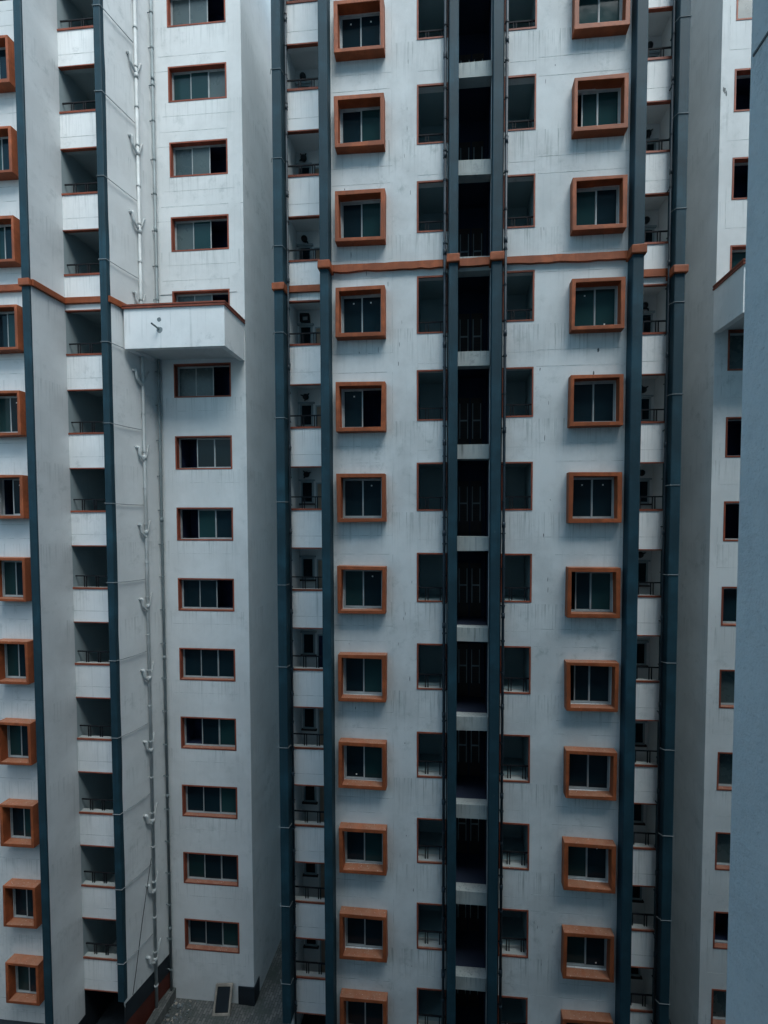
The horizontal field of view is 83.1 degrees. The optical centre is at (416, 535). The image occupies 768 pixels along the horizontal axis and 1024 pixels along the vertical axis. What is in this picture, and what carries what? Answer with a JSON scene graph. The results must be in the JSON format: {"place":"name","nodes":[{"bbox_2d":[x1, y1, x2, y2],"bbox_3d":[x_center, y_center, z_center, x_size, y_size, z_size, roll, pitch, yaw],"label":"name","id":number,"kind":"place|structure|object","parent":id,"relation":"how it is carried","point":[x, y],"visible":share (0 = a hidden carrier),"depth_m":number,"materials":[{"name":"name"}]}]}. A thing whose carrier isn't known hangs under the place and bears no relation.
{"place":"outdoors","nodes":[
{"label":"outdoors","id":0,"kind":"place"},
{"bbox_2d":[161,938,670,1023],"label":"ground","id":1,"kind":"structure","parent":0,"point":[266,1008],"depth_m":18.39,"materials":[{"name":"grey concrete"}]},
{"bbox_2d":[0,0,281,1023],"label":"apartment block","id":2,"kind":"structure","parent":1,"relation":"on","point":[74,852],"depth_m":17.22,"materials":[{"name":"white paint"}]},
{"bbox_2d":[0,35,15,92],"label":"window","id":3,"kind":"structure","parent":2,"relation":"in","point":[7,61],"depth_m":14.96,"materials":[{"name":"orange paint"}]},
{"bbox_2d":[0,126,18,180],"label":"window","id":4,"kind":"structure","parent":2,"relation":"in","point":[8,135],"depth_m":15.09,"materials":[{"name":"orange paint"}]},
{"bbox_2d":[0,215,20,267],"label":"window","id":5,"kind":"structure","parent":2,"relation":"in","point":[10,249],"depth_m":15.22,"materials":[{"name":"orange paint"}]},
{"bbox_2d":[0,304,23,353],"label":"window","id":6,"kind":"structure","parent":2,"relation":"in","point":[11,316],"depth_m":15.43,"materials":[{"name":"orange paint"}]},
{"bbox_2d":[0,390,26,437],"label":"window","id":7,"kind":"structure","parent":2,"relation":"in","point":[12,402],"depth_m":15.55,"materials":[{"name":"orange paint"}]},
{"bbox_2d":[0,475,28,518],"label":"window","id":8,"kind":"structure","parent":2,"relation":"in","point":[20,486],"depth_m":15.51,"materials":[{"name":"orange paint"}]},
{"bbox_2d":[0,557,31,601],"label":"window","id":9,"kind":"structure","parent":2,"relation":"in","point":[15,572],"depth_m":15.77,"materials":[{"name":"orange paint"}]},
{"bbox_2d":[0,638,33,684],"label":"window","id":10,"kind":"structure","parent":2,"relation":"in","point":[16,655],"depth_m":15.87,"materials":[{"name":"orange paint"}]},
{"bbox_2d":[0,718,36,765],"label":"window","id":11,"kind":"structure","parent":2,"relation":"in","point":[17,735],"depth_m":15.92,"materials":[{"name":"orange paint"}]},
{"bbox_2d":[0,798,38,847],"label":"window","id":12,"kind":"structure","parent":2,"relation":"in","point":[19,818],"depth_m":15.97,"materials":[{"name":"orange paint"}]},
{"bbox_2d":[3,878,41,928],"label":"window","id":13,"kind":"structure","parent":2,"relation":"in","point":[22,908],"depth_m":16.10,"materials":[{"name":"orange paint"}]},
{"bbox_2d":[5,953,43,1005],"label":"window","id":14,"kind":"structure","parent":2,"relation":"in","point":[24,973],"depth_m":16.19,"materials":[{"name":"orange paint"}]},
{"bbox_2d":[92,4,132,42],"bbox_3d":[-11.337,-19.032,16.076,0.417,0.079,1.389,1,2,18],"label":"wire","id":15,"kind":"object","parent":2,"relation":"attached to","point":[112,19],"visible":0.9,"depth_m":15.84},
{"bbox_2d":[94,90,134,122],"bbox_3d":[-11.337,-16.063,16.181,0.417,0.087,1.389,1,2,18],"label":"wire","id":16,"kind":"object","parent":2,"relation":"attached to","point":[113,102],"visible":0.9,"depth_m":15.96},
{"bbox_2d":[96,175,136,200],"bbox_3d":[-11.337,-13.102,16.286,0.417,0.079,1.389,1,2,18],"label":"wire","id":17,"kind":"object","parent":2,"relation":"attached to","point":[116,185],"visible":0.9,"depth_m":16.05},
{"bbox_2d":[98,258,138,278],"bbox_3d":[-11.337,-10.136,16.391,0.417,0.081,1.389,1,2,18],"label":"wire","id":18,"kind":"object","parent":2,"relation":"attached to","point":[119,267],"visible":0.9,"depth_m":16.21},
{"bbox_2d":[106,579,144,582],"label":"wire","id":19,"kind":"object","parent":2,"relation":"attached to","point":[125,581],"visible":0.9,"depth_m":16.59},
{"bbox_2d":[108,651,146,660],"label":"wire","id":20,"kind":"object","parent":2,"relation":"attached to","point":[129,657],"visible":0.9,"depth_m":16.81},
{"bbox_2d":[111,723,147,738],"bbox_3d":[-11.337,7.654,17.021,0.417,0.079,1.389,1,2,18],"label":"wire","id":21,"kind":"object","parent":2,"relation":"attached to","point":[128,733],"visible":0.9,"depth_m":16.75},
{"bbox_2d":[112,794,148,814],"bbox_3d":[-11.337,10.619,17.126,0.417,0.079,1.389,1,2,18],"label":"wire","id":22,"kind":"object","parent":2,"relation":"attached to","point":[130,807],"visible":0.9,"depth_m":16.84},
{"bbox_2d":[114,865,149,889],"bbox_3d":[-11.337,13.584,17.231,0.417,0.079,1.389,1,2,18],"label":"wire","id":23,"kind":"object","parent":2,"relation":"attached to","point":[133,880],"visible":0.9,"depth_m":17.03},
{"bbox_2d":[116,934,152,964],"bbox_3d":[-11.337,16.549,17.336,0.417,0.079,1.389,1,2,18],"label":"wire","id":24,"kind":"object","parent":2,"relation":"attached to","point":[134,953],"visible":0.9,"depth_m":17.10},
{"bbox_2d":[133,858,151,992],"bbox_3d":[-11.094,15.718,17.430,0.058,4.953,0.857,1,2,26],"label":"cable","id":25,"kind":"object","parent":2,"relation":"attached to","point":[141,926],"visible":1,"depth_m":17.43,"materials":[{"name":"black paint"}]},
{"bbox_2d":[126,0,161,1008],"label":"downpipe","id":26,"kind":"object","parent":2,"relation":"attached to","point":[136,66],"visible":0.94,"depth_m":17.32,"materials":[{"name":"white plastic"}]},
{"bbox_2d":[147,0,172,990],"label":"downpipe","id":27,"kind":"object","parent":2,"relation":"attached to","point":[155,230],"visible":0.98,"depth_m":17.98,"materials":[{"name":"grey plastic"}]},
{"bbox_2d":[166,0,225,27],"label":"window","id":28,"kind":"structure","parent":2,"relation":"in","point":[179,12],"depth_m":17.48,"materials":[{"name":"red paint"}]},
{"bbox_2d":[168,62,226,102],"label":"window","id":29,"kind":"structure","parent":2,"relation":"in","point":[209,80],"depth_m":17.54,"materials":[{"name":"glass"}]},
{"bbox_2d":[169,138,227,177],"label":"window","id":30,"kind":"structure","parent":2,"relation":"in","point":[186,158],"depth_m":17.67,"materials":[{"name":"red paint"}]},
{"bbox_2d":[171,214,228,251],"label":"window","id":31,"kind":"structure","parent":2,"relation":"in","point":[188,233],"depth_m":17.77,"materials":[{"name":"glass"}]},
{"bbox_2d":[172,288,229,304],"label":"window","id":32,"kind":"structure","parent":2,"relation":"in","point":[189,295],"depth_m":17.84,"materials":[{"name":"red paint"}]},
{"bbox_2d":[174,362,230,397],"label":"window","id":33,"kind":"structure","parent":2,"relation":"in","point":[193,380],"depth_m":18.00,"materials":[{"name":"grey glass"}]},
{"bbox_2d":[175,435,231,469],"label":"window","id":34,"kind":"structure","parent":2,"relation":"in","point":[213,452],"depth_m":18.07,"materials":[{"name":"red paint"}]},
{"bbox_2d":[176,507,232,540],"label":"window","id":35,"kind":"structure","parent":2,"relation":"in","point":[214,523],"depth_m":18.17,"materials":[{"name":"glass"}]},
{"bbox_2d":[178,578,234,611],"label":"window","id":36,"kind":"structure","parent":2,"relation":"in","point":[194,594],"depth_m":18.31,"materials":[{"name":"glass"}]},
{"bbox_2d":[179,648,235,681],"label":"window","id":37,"kind":"structure","parent":2,"relation":"in","point":[202,664],"depth_m":18.40,"materials":[{"name":"black glass"}]},
{"bbox_2d":[180,716,236,750],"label":"window","id":38,"kind":"structure","parent":2,"relation":"in","point":[217,733],"depth_m":18.48,"materials":[{"name":"black glass"}]},
{"bbox_2d":[182,784,237,818],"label":"window","id":39,"kind":"structure","parent":2,"relation":"in","point":[197,800],"depth_m":18.61,"materials":[{"name":"black glass"}]},
{"bbox_2d":[183,852,238,886],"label":"window","id":40,"kind":"structure","parent":2,"relation":"in","point":[198,868],"depth_m":18.71,"materials":[{"name":"black glass"}]},
{"bbox_2d":[184,918,239,953],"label":"window","id":41,"kind":"structure","parent":2,"relation":"in","point":[202,935],"depth_m":18.81,"materials":[{"name":"black glass"}]},
{"bbox_2d":[146,987,175,1023],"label":"kerb","id":42,"kind":"structure","parent":1,"relation":"on","point":[160,1012],"depth_m":18.16,"materials":[{"name":"grey concrete"}]},
{"bbox_2d":[163,1000,198,1023],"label":"rubble","id":43,"kind":"object","parent":1,"relation":"on","point":[175,1003],"visible":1,"depth_m":18.32,"materials":[{"name":"grey stone"}]},
{"bbox_2d":[212,983,232,1015],"bbox_3d":[-8.252,19.725,18.375,0.723,1.052,0.070,0,-20,-1],"label":"window frame","id":44,"kind":"object","parent":1,"relation":"on","point":[222,1000],"visible":1,"depth_m":18.36,"materials":[{"name":"grey wood"}]},
{"bbox_2d":[270,0,691,1023],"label":"apartment block","id":45,"kind":"structure","parent":1,"relation":"on","point":[588,142],"depth_m":14.16,"materials":[{"name":"white paint"}]},
{"bbox_2d":[284,0,296,1023],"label":"downpipe","id":46,"kind":"object","parent":45,"relation":"attached to","point":[289,450],"visible":1,"depth_m":15.60,"materials":[{"name":"blue pvc"},{"name":"black paint"}]},
{"bbox_2d":[333,0,384,61],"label":"window","id":47,"kind":"structure","parent":45,"relation":"in","point":[356,37],"depth_m":13.69,"materials":[{"name":"orange paint"}]},
{"bbox_2d":[334,93,384,154],"bbox_3d":[-1.806,-13.063,13.757,1.603,1.588,0.400,0,2,5],"label":"window","id":48,"kind":"structure","parent":45,"relation":"in","point":[362,129],"depth_m":13.79,"materials":[{"name":"orange paint"}]},
{"bbox_2d":[335,188,385,246],"bbox_3d":[-1.787,-10.157,13.859,1.615,1.580,0.400,0,2,5],"label":"window","id":49,"kind":"structure","parent":45,"relation":"in","point":[360,223],"depth_m":13.94,"materials":[{"name":"orange paint"}]},
{"bbox_2d":[335,285,385,340],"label":"window","id":50,"kind":"structure","parent":45,"relation":"in","point":[363,317],"depth_m":14.05,"materials":[{"name":"orange paint"}]},
{"bbox_2d":[336,381,386,432],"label":"window","id":51,"kind":"structure","parent":45,"relation":"in","point":[352,392],"depth_m":14.06,"materials":[{"name":"orange paint"}]},
{"bbox_2d":[336,473,386,521],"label":"window","id":52,"kind":"structure","parent":45,"relation":"in","point":[358,500],"depth_m":14.28,"materials":[{"name":"orange paint"}]},
{"bbox_2d":[337,565,386,613],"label":"window","id":53,"kind":"structure","parent":45,"relation":"in","point":[364,586],"depth_m":14.39,"materials":[{"name":"orange paint"}]},
{"bbox_2d":[338,652,386,702],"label":"window","id":54,"kind":"structure","parent":45,"relation":"in","point":[364,672],"depth_m":14.48,"materials":[{"name":"orange paint"}]},
{"bbox_2d":[338,738,386,790],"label":"window","id":55,"kind":"structure","parent":45,"relation":"in","point":[365,759],"depth_m":14.57,"materials":[{"name":"orange paint"}]},
{"bbox_2d":[339,822,387,875],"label":"window","id":56,"kind":"structure","parent":45,"relation":"in","point":[362,843],"depth_m":14.67,"materials":[{"name":"orange paint"}]},
{"bbox_2d":[339,906,387,962],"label":"window","id":57,"kind":"structure","parent":45,"relation":"in","point":[365,927],"depth_m":14.71,"materials":[{"name":"orange paint"}]},
{"bbox_2d":[340,988,387,1023],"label":"window","id":58,"kind":"structure","parent":45,"relation":"in","point":[357,1006],"depth_m":14.87,"materials":[{"name":"orange paint"}]},
{"bbox_2d":[441,0,448,1023],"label":"downpipe","id":59,"kind":"object","parent":45,"relation":"attached to","point":[444,487],"visible":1,"depth_m":13.86,"materials":[{"name":"blue pvc"},{"name":"black paint"}]},
{"bbox_2d":[456,904,466,930],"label":"door","id":60,"kind":"structure","parent":45,"relation":"in","point":[461,909],"depth_m":16.17,"materials":[{"name":"paint"}]},
{"bbox_2d":[456,989,466,1006],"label":"door","id":61,"kind":"structure","parent":45,"relation":"in","point":[461,995],"depth_m":16.28,"materials":[{"name":"paint"}]},
{"bbox_2d":[457,818,466,852],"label":"door","id":62,"kind":"structure","parent":45,"relation":"in","point":[461,822],"depth_m":16.06,"materials":[{"name":"paint"}]},
{"bbox_2d":[457,643,467,695],"bbox_3d":[1.684,4.917,15.854,0.400,1.950,0.060,0,2,5],"label":"door","id":63,"kind":"structure","parent":45,"relation":"in","point":[462,648],"depth_m":15.84,"materials":[{"name":"paint"}]},
{"bbox_2d":[457,730,467,774],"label":"door","id":64,"kind":"structure","parent":45,"relation":"in","point":[462,735],"depth_m":15.94,"materials":[{"name":"paint"}]},
{"bbox_2d":[457,563,468,615],"bbox_3d":[1.684,1.954,15.749,0.400,1.950,0.060,0,2,5],"label":"door","id":65,"kind":"structure","parent":45,"relation":"in","point":[462,568],"depth_m":15.73,"materials":[{"name":"paint"}]},
{"bbox_2d":[458,398,468,444],"bbox_3d":[1.684,-3.972,15.540,0.400,1.950,0.060,0,2,5],"label":"door","id":66,"kind":"structure","parent":45,"relation":"in","point":[463,403],"depth_m":15.52,"materials":[{"name":"paint"}]},
{"bbox_2d":[458,481,468,534],"bbox_3d":[1.684,-1.009,15.644,0.400,1.950,0.060,0,2,5],"label":"door","id":67,"kind":"structure","parent":45,"relation":"in","point":[463,486],"depth_m":15.62,"materials":[{"name":"paint"}]},
{"bbox_2d":[458,314,469,351],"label":"door","id":68,"kind":"structure","parent":45,"relation":"in","point":[463,319],"depth_m":15.41,"materials":[{"name":"paint"}]},
{"bbox_2d":[459,142,469,159],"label":"door","id":69,"kind":"structure","parent":45,"relation":"in","point":[464,147],"depth_m":15.19,"materials":[{"name":"paint"}]},
{"bbox_2d":[459,228,469,256],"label":"door","id":70,"kind":"structure","parent":45,"relation":"in","point":[464,234],"depth_m":15.29,"materials":[{"name":"paint"}]},
{"bbox_2d":[459,54,470,62],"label":"door","id":71,"kind":"structure","parent":45,"relation":"in","point":[462,58],"depth_m":15.08,"materials":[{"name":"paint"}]},
{"bbox_2d":[468,990,478,1007],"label":"door","id":72,"kind":"structure","parent":45,"relation":"in","point":[473,996],"depth_m":16.25,"materials":[{"name":"paint"}]},
{"bbox_2d":[469,731,479,775],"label":"door","id":73,"kind":"structure","parent":45,"relation":"in","point":[474,736],"depth_m":15.91,"materials":[{"name":"paint"}]},
{"bbox_2d":[469,819,479,853],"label":"door","id":74,"kind":"structure","parent":45,"relation":"in","point":[474,824],"depth_m":16.02,"materials":[{"name":"paint"}]},
{"bbox_2d":[469,905,479,930],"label":"door","id":75,"kind":"structure","parent":45,"relation":"in","point":[473,909],"depth_m":16.13,"materials":[{"name":"paint"}]},
{"bbox_2d":[470,563,480,615],"bbox_3d":[2.142,1.955,15.712,0.400,1.950,0.060,0,2,5],"label":"door","id":76,"kind":"structure","parent":45,"relation":"in","point":[475,568],"depth_m":15.70,"materials":[{"name":"paint"}]},
{"bbox_2d":[470,643,480,696],"bbox_3d":[2.142,4.918,15.817,0.400,1.950,0.060,0,2,5],"label":"door","id":77,"kind":"structure","parent":45,"relation":"in","point":[475,649],"depth_m":15.80,"materials":[{"name":"paint"}]},
{"bbox_2d":[470,481,481,534],"bbox_3d":[2.142,-1.008,15.608,0.400,1.950,0.060,0,2,5],"label":"door","id":78,"kind":"structure","parent":45,"relation":"in","point":[476,486],"depth_m":15.59,"materials":[{"name":"paint"}]},
{"bbox_2d":[471,398,481,443],"bbox_3d":[2.142,-3.971,15.503,0.400,1.950,0.060,0,2,5],"label":"door","id":79,"kind":"structure","parent":45,"relation":"in","point":[476,403],"depth_m":15.48,"materials":[{"name":"paint"}]},
{"bbox_2d":[471,313,482,350],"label":"door","id":80,"kind":"structure","parent":45,"relation":"in","point":[476,319],"depth_m":15.37,"materials":[{"name":"paint"}]},
{"bbox_2d":[472,228,482,255],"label":"door","id":81,"kind":"structure","parent":45,"relation":"in","point":[477,233],"depth_m":15.26,"materials":[{"name":"paint"}]},
{"bbox_2d":[472,53,483,61],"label":"door","id":82,"kind":"structure","parent":45,"relation":"in","point":[480,56],"depth_m":15.04,"materials":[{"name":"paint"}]},
{"bbox_2d":[472,141,483,159],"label":"door","id":83,"kind":"structure","parent":45,"relation":"in","point":[478,146],"depth_m":15.15,"materials":[{"name":"paint"}]},
{"bbox_2d":[497,0,508,1023],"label":"downpipe","id":84,"kind":"object","parent":45,"relation":"attached to","point":[503,428],"visible":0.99,"depth_m":13.72,"materials":[{"name":"dark paint"},{"name":"metal"}]},
{"bbox_2d":[560,1009,612,1023],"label":"window","id":85,"kind":"structure","parent":45,"relation":"in","point":[567,1016],"depth_m":14.08,"materials":[{"name":"orange paint"}]},
{"bbox_2d":[561,924,613,982],"bbox_3d":[5.555,13.577,14.107,1.614,1.560,0.400,0,2,5],"label":"window","id":86,"kind":"structure","parent":45,"relation":"in","point":[583,946],"depth_m":14.11,"materials":[{"name":"orange paint"}]},
{"bbox_2d":[561,836,615,893],"bbox_3d":[5.548,10.615,14.003,1.622,1.591,0.400,0,2,5],"label":"window","id":87,"kind":"structure","parent":45,"relation":"in","point":[582,858],"depth_m":14.04,"materials":[{"name":"orange paint"}]},
{"bbox_2d":[563,746,616,800],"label":"window","id":88,"kind":"structure","parent":45,"relation":"in","point":[584,767],"depth_m":13.98,"materials":[{"name":"orange paint"}]},
{"bbox_2d":[564,659,618,711],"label":"window","id":89,"kind":"structure","parent":45,"relation":"in","point":[592,678],"depth_m":13.88,"materials":[{"name":"orange paint"}]},
{"bbox_2d":[565,566,620,617],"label":"window","id":90,"kind":"structure","parent":45,"relation":"in","point":[593,585],"depth_m":13.78,"materials":[{"name":"orange paint"}]},
{"bbox_2d":[566,472,621,522],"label":"window","id":91,"kind":"structure","parent":45,"relation":"in","point":[594,497],"depth_m":13.68,"materials":[{"name":"orange paint"}]},
{"bbox_2d":[567,374,623,427],"bbox_3d":[5.551,-4.185,13.479,1.608,1.571,0.400,0,2,5],"label":"window","id":92,"kind":"structure","parent":45,"relation":"in","point":[590,404],"depth_m":13.57,"materials":[{"name":"orange paint"}]},
{"bbox_2d":[569,277,625,333],"bbox_3d":[5.561,-7.106,13.374,1.593,1.548,0.400,0,2,5],"label":"window","id":93,"kind":"structure","parent":45,"relation":"in","point":[596,308],"depth_m":13.45,"materials":[{"name":"orange paint"}]},
{"bbox_2d":[570,174,627,235],"bbox_3d":[5.557,-10.104,13.268,1.619,1.569,0.400,0,2,5],"label":"window","id":94,"kind":"structure","parent":45,"relation":"in","point":[593,211],"depth_m":13.33,"materials":[{"name":"orange paint"}]},
{"bbox_2d":[571,73,628,139],"bbox_3d":[5.557,-13.036,13.165,1.587,1.599,0.400,0,2,5],"label":"window","id":95,"kind":"structure","parent":45,"relation":"in","point":[600,109],"depth_m":13.18,"materials":[{"name":"orange paint"}]},
{"bbox_2d":[572,0,629,39],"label":"window","id":96,"kind":"structure","parent":45,"relation":"in","point":[590,18],"depth_m":13.12,"materials":[{"name":"orange paint"}]},
{"bbox_2d":[651,0,675,1023],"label":"downpipe","id":97,"kind":"object","parent":45,"relation":"attached to","point":[664,479],"visible":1,"depth_m":14.53,"materials":[{"name":"plastic"}]},
{"bbox_2d":[669,0,752,1023],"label":"apartment block","id":98,"kind":"structure","parent":1,"relation":"on","point":[718,123],"depth_m":15.71,"materials":[{"name":"white paint"}]},
{"bbox_2d":[711,989,725,1023],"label":"window","id":99,"kind":"structure","parent":98,"relation":"in","point":[718,1000],"depth_m":16.07,"materials":[{"name":"black glass"}]},
{"bbox_2d":[713,911,727,949],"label":"window","id":100,"kind":"structure","parent":98,"relation":"in","point":[717,944],"depth_m":15.80,"materials":[{"name":"red paint"}]},
{"bbox_2d":[715,832,730,870],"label":"window","id":101,"kind":"structure","parent":98,"relation":"in","point":[722,839],"depth_m":15.86,"materials":[{"name":"black glass"}]},
{"bbox_2d":[717,752,732,790],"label":"window","id":102,"kind":"structure","parent":98,"relation":"in","point":[724,762],"depth_m":15.76,"materials":[{"name":"black glass"}]},
{"bbox_2d":[719,669,734,708],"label":"window","id":103,"kind":"structure","parent":98,"relation":"in","point":[727,677],"depth_m":15.65,"materials":[{"name":"black glass"}]},
{"bbox_2d":[721,587,736,625],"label":"window","id":104,"kind":"structure","parent":98,"relation":"in","point":[729,594],"depth_m":15.54,"materials":[{"name":"glass"}]},
{"bbox_2d":[723,501,738,540],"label":"window","id":105,"kind":"structure","parent":98,"relation":"in","point":[725,502],"depth_m":15.26,"materials":[{"name":"red paint"}]},
{"bbox_2d":[725,417,741,457],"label":"window","id":106,"kind":"structure","parent":98,"relation":"in","point":[727,418],"depth_m":15.16,"materials":[{"name":"red paint"}]},
{"bbox_2d":[727,329,743,370],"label":"window","id":107,"kind":"structure","parent":98,"relation":"in","point":[735,336],"depth_m":15.22,"materials":[{"name":"black glass"}]},
{"bbox_2d":[730,245,745,269],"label":"window","id":108,"kind":"structure","parent":98,"relation":"in","point":[737,253],"depth_m":15.10,"materials":[{"name":"red paint"}]},
{"bbox_2d":[731,157,747,199],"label":"window","id":109,"kind":"structure","parent":98,"relation":"in","point":[737,161],"depth_m":14.85,"materials":[{"name":"red paint"}]},
{"bbox_2d":[734,68,750,111],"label":"window","id":110,"kind":"structure","parent":98,"relation":"in","point":[741,73],"depth_m":14.74,"materials":[{"name":"red paint"}]},
{"bbox_2d":[736,0,752,20],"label":"window","id":111,"kind":"structure","parent":98,"relation":"in","point":[743,7],"depth_m":14.82,"materials":[{"name":"white glass"}]},
{"bbox_2d":[726,0,767,1023],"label":"apartment block","id":112,"kind":"structure","parent":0,"point":[747,980],"depth_m":4.45,"materials":[{"name":"blue paint"}]}
]}

